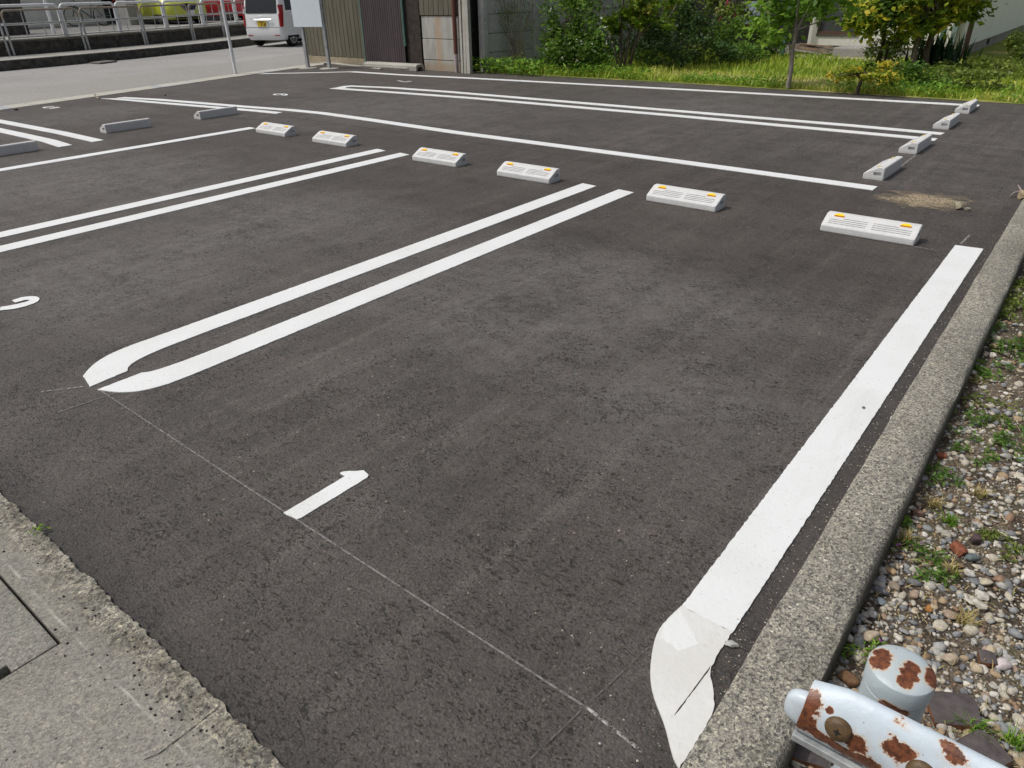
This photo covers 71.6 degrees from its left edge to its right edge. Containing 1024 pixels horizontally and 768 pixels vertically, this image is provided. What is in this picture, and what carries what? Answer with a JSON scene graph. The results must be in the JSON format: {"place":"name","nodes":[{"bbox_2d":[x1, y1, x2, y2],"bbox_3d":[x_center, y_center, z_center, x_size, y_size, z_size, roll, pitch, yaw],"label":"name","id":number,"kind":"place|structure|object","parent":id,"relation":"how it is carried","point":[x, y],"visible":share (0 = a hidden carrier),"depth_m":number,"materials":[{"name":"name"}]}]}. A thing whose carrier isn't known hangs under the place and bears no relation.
{"place":"outdoors","nodes":[
{"label":"outdoors","id":0,"kind":"place"},
{"bbox_2d":[0,0,29,35],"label":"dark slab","id":1,"kind":"structure","parent":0,"point":[12,17],"depth_m":21.36,"materials":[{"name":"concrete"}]},
{"bbox_2d":[20,0,141,27],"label":"white building","id":2,"kind":"structure","parent":0,"point":[35,16],"depth_m":27.19,"materials":[{"name":"paint"}]},
{"bbox_2d":[0,543,212,767],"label":"concrete apron","id":3,"kind":"object","parent":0,"point":[58,709],"visible":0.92,"depth_m":1.72,"materials":[{"name":"grey concrete"}]},
{"bbox_2d":[0,579,57,679],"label":"cover slab","id":4,"kind":"structure","parent":3,"relation":"in","point":[26,638],"depth_m":1.92,"materials":[{"name":"concrete"}]},
{"bbox_2d":[0,16,242,37],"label":"yard","id":5,"kind":"structure","parent":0,"point":[148,23],"depth_m":25.85,"materials":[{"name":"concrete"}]},
{"bbox_2d":[112,0,206,24],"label":"green car","id":6,"kind":"object","parent":5,"relation":"on","point":[147,11],"visible":0.48,"depth_m":26.89,"materials":[{"name":"paint"}]},
{"bbox_2d":[177,0,243,20],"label":"red car","id":7,"kind":"object","parent":5,"relation":"on","point":[239,6],"visible":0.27,"depth_m":29.59,"materials":[{"name":"paint"}]},
{"bbox_2d":[0,34,247,60],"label":"pavement","id":8,"kind":"structure","parent":0,"point":[121,48],"depth_m":20.53,"materials":[{"name":"concrete"}]},
{"bbox_2d":[0,7,86,55],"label":"grey railing","id":9,"kind":"object","parent":8,"relation":"on","point":[35,9],"visible":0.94,"depth_m":18.96,"materials":[{"name":"metal"}]},
{"bbox_2d":[78,5,146,49],"bbox_3d":[-11.685,-10.457,20.809,0.056,1.106,2.042,11,31,20],"label":"grey railing","id":10,"kind":"object","parent":8,"relation":"on","point":[97,20],"visible":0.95,"depth_m":20.62,"materials":[{"name":"metal"}]},
{"bbox_2d":[0,23,246,56],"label":"retaining wall","id":11,"kind":"structure","parent":8,"relation":"on","point":[49,45],"depth_m":20.98,"materials":[{"name":"concrete"}]},
{"bbox_2d":[0,21,242,40],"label":"terrace strip","id":12,"kind":"object","parent":11,"relation":"on","point":[118,32],"visible":0.08,"depth_m":21.93,"materials":[{"name":"concrete"}]},
{"bbox_2d":[0,3,66,35],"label":"white railing","id":13,"kind":"object","parent":12,"relation":"on","point":[28,5],"visible":0.69,"depth_m":19.32,"materials":[{"name":"metal"}]},
{"bbox_2d":[58,2,120,35],"bbox_3d":[-12.308,-10.668,20.731,0.078,0.866,1.859,11,31,21],"label":"white railing","id":14,"kind":"object","parent":12,"relation":"on","point":[86,3],"visible":0.77,"depth_m":20.48,"materials":[{"name":"metal"}]},
{"bbox_2d":[114,0,167,29],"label":"white railing","id":15,"kind":"object","parent":12,"relation":"on","point":[135,2],"visible":0.73,"depth_m":22.07,"materials":[{"name":"metal"}]},
{"bbox_2d":[139,4,193,44],"bbox_3d":[-10.948,-11.431,22.532,0.056,1.106,2.115,8,30,16],"label":"grey railing","id":16,"kind":"object","parent":8,"relation":"on","point":[153,16],"visible":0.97,"depth_m":22.34,"materials":[{"name":"metal"}]},
{"bbox_2d":[188,3,224,39],"bbox_3d":[-10.398,-12.357,24.176,0.056,1.106,1.709,6,30,13],"label":"grey railing","id":17,"kind":"object","parent":8,"relation":"on","point":[205,14],"visible":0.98,"depth_m":23.98,"materials":[{"name":"metal"}]},
{"bbox_2d":[0,493,283,767],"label":"apron edge","id":18,"kind":"object","parent":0,"point":[108,626],"visible":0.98,"depth_m":1.86,"materials":[{"name":"concrete"}]},
{"bbox_2d":[0,41,314,105],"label":"road","id":19,"kind":"structure","parent":0,"point":[31,85],"depth_m":16.53,"materials":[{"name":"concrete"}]},
{"bbox_2d":[0,38,285,70],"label":"roadside kerb","id":20,"kind":"structure","parent":19,"relation":"on","point":[30,63],"depth_m":19.57,"materials":[{"name":"concrete"}]},
{"bbox_2d":[220,0,236,73],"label":"white pole","id":21,"kind":"object","parent":19,"relation":"on","point":[228,36],"depth_m":15.15,"materials":[{"name":"metal"}]},
{"bbox_2d":[242,0,301,45],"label":"white van","id":22,"kind":"object","parent":19,"relation":"on","point":[263,20],"visible":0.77,"depth_m":22.89,"materials":[{"name":"paint"}]},
{"bbox_2d":[0,64,1023,767],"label":"parking lot","id":23,"kind":"structure","parent":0,"point":[538,438],"depth_m":3.20,"materials":[{"name":"grey asphalt"}]},
{"bbox_2d":[0,140,38,156],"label":"wheel stop","id":24,"kind":"object","parent":23,"relation":"on","point":[17,148],"visible":1,"depth_m":7.97,"materials":[{"name":"concrete"}]},
{"bbox_2d":[0,296,38,309],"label":"painted number","id":25,"kind":"object","parent":23,"relation":"on","point":[32,299],"visible":1,"depth_m":4.05,"materials":[{"name":"paint"}]},
{"bbox_2d":[0,119,103,146],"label":"bay divider","id":26,"kind":"object","parent":23,"relation":"on","point":[56,143],"visible":1,"depth_m":9.01,"materials":[{"name":"paint"}]},
{"bbox_2d":[100,118,151,133],"bbox_3d":[-5.056,-3.386,9.279,0.172,0.109,0.600,20,35,33],"label":"wheel stop","id":27,"kind":"object","parent":23,"relation":"on","point":[125,125],"visible":1,"depth_m":9.21,"materials":[{"name":"concrete"}]},
{"bbox_2d":[0,127,255,171],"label":"parking line","id":28,"kind":"object","parent":23,"relation":"on","point":[112,151],"visible":1,"depth_m":8.04,"materials":[{"name":"paint"}]},
{"bbox_2d":[0,63,323,109],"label":"roadside gutter","id":29,"kind":"object","parent":23,"relation":"on","point":[127,90],"visible":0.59,"depth_m":13.37,"materials":[{"name":"concrete"}]},
{"bbox_2d":[0,149,408,252],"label":"bay divider","id":30,"kind":"object","parent":23,"relation":"on","point":[61,234],"visible":1,"depth_m":5.97,"materials":[{"name":"paint"}]},
{"bbox_2d":[194,106,237,119],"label":"wheel stop","id":31,"kind":"object","parent":23,"relation":"on","point":[214,113],"visible":1,"depth_m":10.07,"materials":[{"name":"concrete"}]},
{"bbox_2d":[256,122,296,136],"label":"wheel stop","id":32,"kind":"object","parent":23,"relation":"on","point":[276,129],"visible":1,"depth_m":8.71,"materials":[{"name":"white concrete"}]},
{"bbox_2d":[290,0,338,69],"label":"blank sign","id":33,"kind":"object","parent":23,"relation":"on","point":[307,13],"visible":1,"depth_m":15.76,"materials":[{"name":"metal"}]},
{"bbox_2d":[284,470,368,519],"bbox_3d":[-0.644,0.376,2.469,0.100,0.005,0.324,20,36,33],"label":"painted number","id":34,"kind":"object","parent":23,"relation":"on","point":[345,483],"visible":1,"depth_m":2.46,"materials":[{"name":"paint"}]},
{"bbox_2d":[312,131,357,146],"bbox_3d":[-2.042,-2.821,8.154,0.600,0.109,0.172,20,35,33],"label":"wheel stop","id":35,"kind":"object","parent":23,"relation":"on","point":[336,139],"visible":1,"depth_m":8.08,"materials":[{"name":"white concrete"}]},
{"bbox_2d":[96,388,597,713],"bbox_3d":[-0.821,0.405,2.422,2.630,0.001,0.010,21,36,34],"label":"chalk line","id":36,"kind":"object","parent":23,"relation":"on","point":[490,645],"visible":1,"depth_m":2.12,"materials":[{"name":"grey"}]},
{"bbox_2d":[83,183,633,392],"bbox_3d":[-0.523,-0.845,4.659,0.542,0.007,4.388,20,36,33],"label":"bay divider","id":37,"kind":"object","parent":23,"relation":"on","point":[115,364],"visible":1,"depth_m":3.96,"materials":[{"name":"paint"}]},
{"bbox_2d":[362,61,423,70],"bbox_3d":[-2.674,-7.091,15.820,1.672,0.135,0.275,19,35,31],"label":"gutter block","id":38,"kind":"object","parent":23,"relation":"on","point":[394,66],"depth_m":15.66,"materials":[{"name":"concrete"}]},
{"bbox_2d":[412,147,466,166],"bbox_3d":[-0.735,-2.290,7.154,0.600,0.109,0.172,20,35,33],"label":"wheel stop","id":39,"kind":"object","parent":23,"relation":"on","point":[440,157],"visible":1,"depth_m":7.09,"materials":[{"name":"white concrete"}]},
{"bbox_2d":[464,0,472,73],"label":"leaning post","id":40,"kind":"object","parent":23,"relation":"on","point":[468,36],"visible":1,"depth_m":14.45,"materials":[{"name":"metal"}]},
{"bbox_2d":[101,97,877,189],"bbox_3d":[-1.800,-3.417,9.324,12.318,0.007,0.783,18,34,31],"label":"bay divider","id":41,"kind":"object","parent":23,"relation":"on","point":[793,177],"visible":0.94,"depth_m":8.00,"materials":[{"name":"paint"}]},
{"bbox_2d":[497,161,559,183],"bbox_3d":[0.145,-1.941,6.494,0.600,0.109,0.172,20,35,33],"label":"wheel stop","id":42,"kind":"object","parent":23,"relation":"on","point":[533,173],"visible":1,"depth_m":6.44,"materials":[{"name":"white concrete"}]},
{"bbox_2d":[262,71,978,106],"bbox_3d":[0.713,-5.519,13.010,13.563,0.007,1.135,14,32,25],"label":"parking line","id":43,"kind":"object","parent":23,"relation":"on","point":[652,88],"visible":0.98,"depth_m":11.99,"materials":[{"name":"paint"}]},
{"bbox_2d":[330,85,943,140],"bbox_3d":[0.843,-4.155,10.556,9.891,0.007,0.763,19,35,32],"label":"bay divider","id":44,"kind":"object","parent":23,"relation":"on","point":[763,123],"visible":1,"depth_m":9.67,"materials":[{"name":"paint"}]},
{"bbox_2d":[646,184,725,211],"bbox_3d":[1.373,-1.480,5.623,0.600,0.109,0.172,21,36,34],"label":"wheel stop","id":45,"kind":"object","parent":23,"relation":"on","point":[689,198],"visible":1,"depth_m":5.57,"materials":[{"name":"white concrete"}]},
{"bbox_2d":[650,245,982,767],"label":"parking line","id":46,"kind":"object","parent":23,"relation":"on","point":[698,628],"visible":1,"depth_m":2.23,"materials":[{"name":"paint"}]},
{"bbox_2d":[681,199,1023,767],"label":"concrete kerb","id":47,"kind":"structure","parent":23,"relation":"on","point":[802,638],"depth_m":2.13,"materials":[{"name":"grey concrete"}]},
{"bbox_2d":[820,211,922,245],"bbox_3d":[2.447,-1.069,4.846,0.600,0.109,0.172,20,36,33],"label":"wheel stop","id":48,"kind":"object","parent":23,"relation":"on","point":[888,230],"visible":1,"depth_m":4.80,"materials":[{"name":"concrete"}]},
{"bbox_2d":[863,156,902,180],"bbox_3d":[3.361,-1.963,6.419,0.172,0.109,0.600,21,36,34],"label":"wheel stop","id":49,"kind":"object","parent":23,"relation":"on","point":[883,170],"visible":1,"depth_m":6.27,"materials":[{"name":"concrete"}]},
{"bbox_2d":[898,134,931,153],"bbox_3d":[4.179,-2.493,7.340,0.172,0.109,0.600,21,36,34],"label":"wheel stop","id":50,"kind":"object","parent":23,"relation":"on","point":[917,145],"visible":1,"depth_m":7.18,"materials":[{"name":"concrete"}]},
{"bbox_2d":[933,113,959,129],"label":"wheel stop","id":51,"kind":"object","parent":23,"relation":"on","point":[949,122],"visible":1,"depth_m":8.32,"materials":[{"name":"concrete"}]},
{"bbox_2d":[473,31,1023,103],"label":"garden ground","id":52,"kind":"structure","parent":0,"point":[994,49],"depth_m":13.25,"materials":[{"name":"green plant"}]},
{"bbox_2d":[305,0,483,72],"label":"shed","id":53,"kind":"structure","parent":52,"relation":"on","point":[426,33],"depth_m":15.70,"materials":[{"name":"brown metal"}]},
{"bbox_2d":[359,0,405,62],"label":"sliding door","id":54,"kind":"structure","parent":53,"relation":"in","point":[382,22],"depth_m":15.88,"materials":[{"name":"brown metal"}]},
{"bbox_2d":[472,56,530,73],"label":"plant","id":55,"kind":"object","parent":52,"relation":"on","point":[491,66],"visible":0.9,"depth_m":14.65,"materials":[{"name":"green plant"}]},
{"bbox_2d":[494,0,540,67],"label":"wispy shrub","id":56,"kind":"object","parent":52,"relation":"on","point":[516,42],"visible":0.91,"depth_m":14.62,"materials":[{"name":"green plant"}]},
{"bbox_2d":[490,57,565,76],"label":"plant","id":57,"kind":"object","parent":52,"relation":"on","point":[534,67],"visible":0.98,"depth_m":14.13,"materials":[{"name":"green plant"}]},
{"bbox_2d":[533,0,618,71],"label":"white blossom shrub","id":58,"kind":"object","parent":52,"relation":"on","point":[558,40],"visible":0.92,"depth_m":13.84,"materials":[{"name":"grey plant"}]},
{"bbox_2d":[478,0,678,71],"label":"panel wall","id":59,"kind":"structure","parent":52,"relation":"on","point":[493,41],"depth_m":15.18,"materials":[{"name":"grey concrete"}]},
{"bbox_2d":[549,42,618,72],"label":"bush","id":60,"kind":"object","parent":52,"relation":"on","point":[596,57],"visible":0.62,"depth_m":13.81,"materials":[{"name":"green plant"}]},
{"bbox_2d":[573,0,683,67],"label":"maple","id":61,"kind":"object","parent":52,"relation":"on","point":[641,14],"visible":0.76,"depth_m":14.01,"materials":[{"name":"green plant"}]},
{"bbox_2d":[586,0,682,63],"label":"bush","id":62,"kind":"object","parent":52,"relation":"on","point":[645,35],"visible":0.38,"depth_m":15.51,"materials":[{"name":"green plant"}]},
{"bbox_2d":[626,0,695,55],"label":"bush","id":63,"kind":"object","parent":52,"relation":"on","point":[664,32],"visible":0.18,"depth_m":16.06,"materials":[{"name":"green plant"}]},
{"bbox_2d":[635,42,698,67],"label":"bush","id":64,"kind":"object","parent":52,"relation":"on","point":[672,54],"visible":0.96,"depth_m":14.48,"materials":[{"name":"green plant"}]},
{"bbox_2d":[647,0,727,59],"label":"bush","id":65,"kind":"object","parent":52,"relation":"on","point":[695,21],"visible":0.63,"depth_m":15.59,"materials":[{"name":"green plant"}]},
{"bbox_2d":[664,33,745,64],"bbox_3d":[3.886,-7.044,14.978,2.199,0.650,0.939,20,36,33],"label":"bush","id":66,"kind":"object","parent":52,"relation":"on","point":[728,53],"visible":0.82,"depth_m":14.75,"materials":[{"name":"green plant"}]},
{"bbox_2d":[686,7,756,60],"bbox_3d":[4.691,-7.755,15.757,1.084,1.102,1.824,-20,34,-31],"label":"bush","id":67,"kind":"object","parent":52,"relation":"on","point":[723,32],"visible":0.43,"depth_m":15.46,"materials":[{"name":"green plant"}]},
{"bbox_2d":[693,0,756,53],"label":"pink flowered shrub","id":68,"kind":"object","parent":52,"relation":"on","point":[720,7],"visible":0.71,"depth_m":15.87,"materials":[{"name":"green plant"}]},
{"bbox_2d":[709,39,770,65],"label":"bush","id":69,"kind":"object","parent":52,"relation":"on","point":[751,48],"visible":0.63,"depth_m":14.94,"materials":[{"name":"green plant"}]},
{"bbox_2d":[729,6,787,57],"bbox_3d":[5.592,-8.044,16.093,1.404,1.248,1.032,20,36,33],"label":"bush","id":70,"kind":"object","parent":52,"relation":"on","point":[772,48],"visible":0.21,"depth_m":16.10,"materials":[{"name":"green plant"}]},
{"bbox_2d":[735,0,868,87],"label":"sapling","id":71,"kind":"object","parent":52,"relation":"on","point":[816,8],"visible":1,"depth_m":11.25,"materials":[{"name":"green plant"}]},
{"bbox_2d":[676,0,1023,57],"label":"house","id":72,"kind":"structure","parent":52,"relation":"on","point":[1001,23],"depth_m":17.01,"materials":[{"name":"concrete"}]},
{"bbox_2d":[816,0,854,35],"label":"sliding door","id":73,"kind":"structure","parent":72,"relation":"in","point":[824,29],"depth_m":16.61,"materials":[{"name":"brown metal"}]},
{"bbox_2d":[833,46,872,57],"bbox_3d":[7.762,-7.553,16.145,0.720,0.220,0.600,20,36,33],"label":"step block","id":74,"kind":"object","parent":52,"relation":"on","point":[848,51],"depth_m":15.95,"materials":[{"name":"concrete"}]},
{"bbox_2d":[825,60,904,93],"bbox_3d":[5.366,-4.718,10.870,1.185,0.490,0.829,20,36,33],"label":"yellow shrub","id":75,"kind":"object","parent":52,"relation":"on","point":[860,73],"visible":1,"depth_m":10.76,"materials":[{"name":"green plant"}]},
{"bbox_2d":[857,5,904,67],"bbox_3d":[7.127,-7.033,13.375,1.215,2.162,0.950,20,36,33],"label":"white flowered bush","id":76,"kind":"object","parent":52,"relation":"on","point":[896,45],"visible":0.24,"depth_m":13.64,"materials":[{"name":"green plant"}]},
{"bbox_2d":[835,0,959,62],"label":"yellow leaved tree","id":77,"kind":"object","parent":52,"relation":"on","point":[881,15],"visible":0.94,"depth_m":12.76,"materials":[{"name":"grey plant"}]},
{"bbox_2d":[879,36,926,66],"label":"bush","id":78,"kind":"object","parent":52,"relation":"on","point":[924,41],"visible":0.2,"depth_m":14.05,"materials":[{"name":"green plant"}]},
{"bbox_2d":[872,59,951,88],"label":"bush","id":79,"kind":"object","parent":52,"relation":"on","point":[910,69],"visible":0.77,"depth_m":11.13,"materials":[{"name":"green plant"}]},
{"bbox_2d":[906,29,984,70],"bbox_3d":[8.174,-6.360,13.425,1.313,0.767,0.873,20,36,33],"label":"spiky plant","id":80,"kind":"object","parent":52,"relation":"on","point":[940,51],"visible":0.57,"depth_m":13.39,"materials":[{"name":"green plant"}]},
{"bbox_2d":[879,61,1018,91],"bbox_3d":[6.923,-4.907,11.296,1.983,0.421,1.051,20,36,33],"label":"bush","id":81,"kind":"object","parent":52,"relation":"on","point":[990,73],"visible":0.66,"depth_m":10.97,"materials":[{"name":"green plant"}]},
{"bbox_2d":[912,0,1007,70],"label":"yellow green tree","id":82,"kind":"object","parent":52,"relation":"on","point":[964,11],"visible":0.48,"depth_m":12.77,"materials":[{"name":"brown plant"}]},
{"bbox_2d":[924,54,1023,77],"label":"bush","id":83,"kind":"object","parent":52,"relation":"on","point":[980,60],"visible":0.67,"depth_m":12.50,"materials":[{"name":"green plant"}]},
{"bbox_2d":[998,28,1023,59],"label":"bush","id":84,"kind":"object","parent":52,"relation":"on","point":[1011,42],"visible":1,"depth_m":14.97,"materials":[{"name":"green plant"}]},
{"bbox_2d":[501,73,1013,103],"bbox_3d":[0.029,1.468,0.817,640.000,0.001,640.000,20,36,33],"label":"curb","id":85,"kind":"structure","parent":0,"point":[768,88],"depth_m":13.05,"materials":[{"name":"grey concrete"}]},
{"bbox_2d":[788,262,1023,767],"bbox_3d":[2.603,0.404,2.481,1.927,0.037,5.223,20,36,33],"label":"gravel","id":86,"kind":"structure","parent":0,"point":[938,649],"depth_m":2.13,"materials":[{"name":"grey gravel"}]},
{"bbox_2d":[791,743,828,767],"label":"tile fragment","id":87,"kind":"object","parent":86,"relation":"on","point":[804,755],"visible":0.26,"depth_m":1.66,"materials":[{"name":"grey stone"}]},
{"bbox_2d":[837,669,859,686],"bbox_3d":[0.881,0.775,1.855,0.051,0.035,0.040,25,38,38],"label":"stone","id":88,"kind":"object","parent":86,"relation":"on","point":[848,678],"visible":1,"depth_m":1.84,"materials":[{"name":"brown stone"}]},
{"bbox_2d":[840,636,887,663],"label":"weed","id":89,"kind":"object","parent":86,"relation":"on","point":[866,648],"visible":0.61,"depth_m":1.93,"materials":[{"name":"green plant"}]},
{"bbox_2d":[784,645,1007,767],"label":"guardrail","id":90,"kind":"object","parent":86,"relation":"on","point":[874,721],"visible":1,"depth_m":1.13,"materials":[{"name":"metal"}]},
{"bbox_2d":[890,533,960,586],"bbox_3d":[1.295,0.547,2.235,0.189,0.071,0.231,2,29,6],"label":"weed","id":91,"kind":"object","parent":86,"relation":"on","point":[927,552],"visible":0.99,"depth_m":2.21,"materials":[{"name":"green plant"}]},
{"bbox_2d":[924,461,965,488],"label":"weed","id":92,"kind":"object","parent":86,"relation":"on","point":[941,475],"visible":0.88,"depth_m":2.60,"materials":[{"name":"green plant"}]},
{"bbox_2d":[927,691,980,728],"bbox_3d":[1.099,0.810,1.778,0.119,0.032,0.100,1,26,11],"label":"tile fragment","id":93,"kind":"object","parent":86,"relation":"on","point":[941,705],"visible":0.74,"depth_m":1.76,"materials":[{"name":"grey stone"}]},
{"bbox_2d":[948,602,985,627],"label":"dry grass tuft","id":94,"kind":"object","parent":86,"relation":"on","point":[970,618],"visible":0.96,"depth_m":2.02,"materials":[{"name":"plant"}]},
{"bbox_2d":[955,729,1012,766],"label":"tile fragment","id":95,"kind":"object","parent":86,"relation":"on","point":[979,742],"visible":0.6,"depth_m":1.67,"materials":[{"name":"grey stone"}]},
{"bbox_2d":[947,406,1023,466],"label":"weed","id":96,"kind":"object","parent":86,"relation":"on","point":[997,437],"visible":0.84,"depth_m":2.81,"materials":[{"name":"green plant"}]},
{"bbox_2d":[977,650,997,667],"bbox_3d":[1.280,0.740,1.909,0.040,0.019,0.045,6,33,18],"label":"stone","id":97,"kind":"object","parent":86,"relation":"on","point":[982,655],"visible":0.97,"depth_m":1.90,"materials":[{"name":"stone"}]},
{"bbox_2d":[961,374,1023,421],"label":"weed","id":98,"kind":"object","parent":86,"relation":"on","point":[985,406],"visible":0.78,"depth_m":3.05,"materials":[{"name":"green plant"}]},
{"bbox_2d":[972,322,1023,380],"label":"weed","id":99,"kind":"object","parent":86,"relation":"on","point":[977,367],"visible":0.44,"depth_m":3.40,"materials":[{"name":"green plant"}]},
{"bbox_2d":[975,527,1023,567],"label":"weed","id":100,"kind":"object","parent":86,"relation":"on","point":[994,533],"visible":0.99,"depth_m":2.30,"materials":[{"name":"green plant"}]},
{"bbox_2d":[995,719,1023,756],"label":"grass tuft","id":101,"kind":"object","parent":86,"relation":"on","point":[1016,740],"visible":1,"depth_m":1.70,"materials":[{"name":"green plant"}]},
{"bbox_2d":[995,277,1023,326],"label":"weed","id":102,"kind":"object","parent":86,"relation":"on","point":[1018,303],"visible":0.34,"depth_m":3.93,"materials":[{"name":"green plant"}]},
{"bbox_2d":[879,191,964,208],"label":"spilled sand","id":103,"kind":"structure","parent":0,"point":[923,197],"depth_m":5.62,"materials":[{"name":"beige sand"}]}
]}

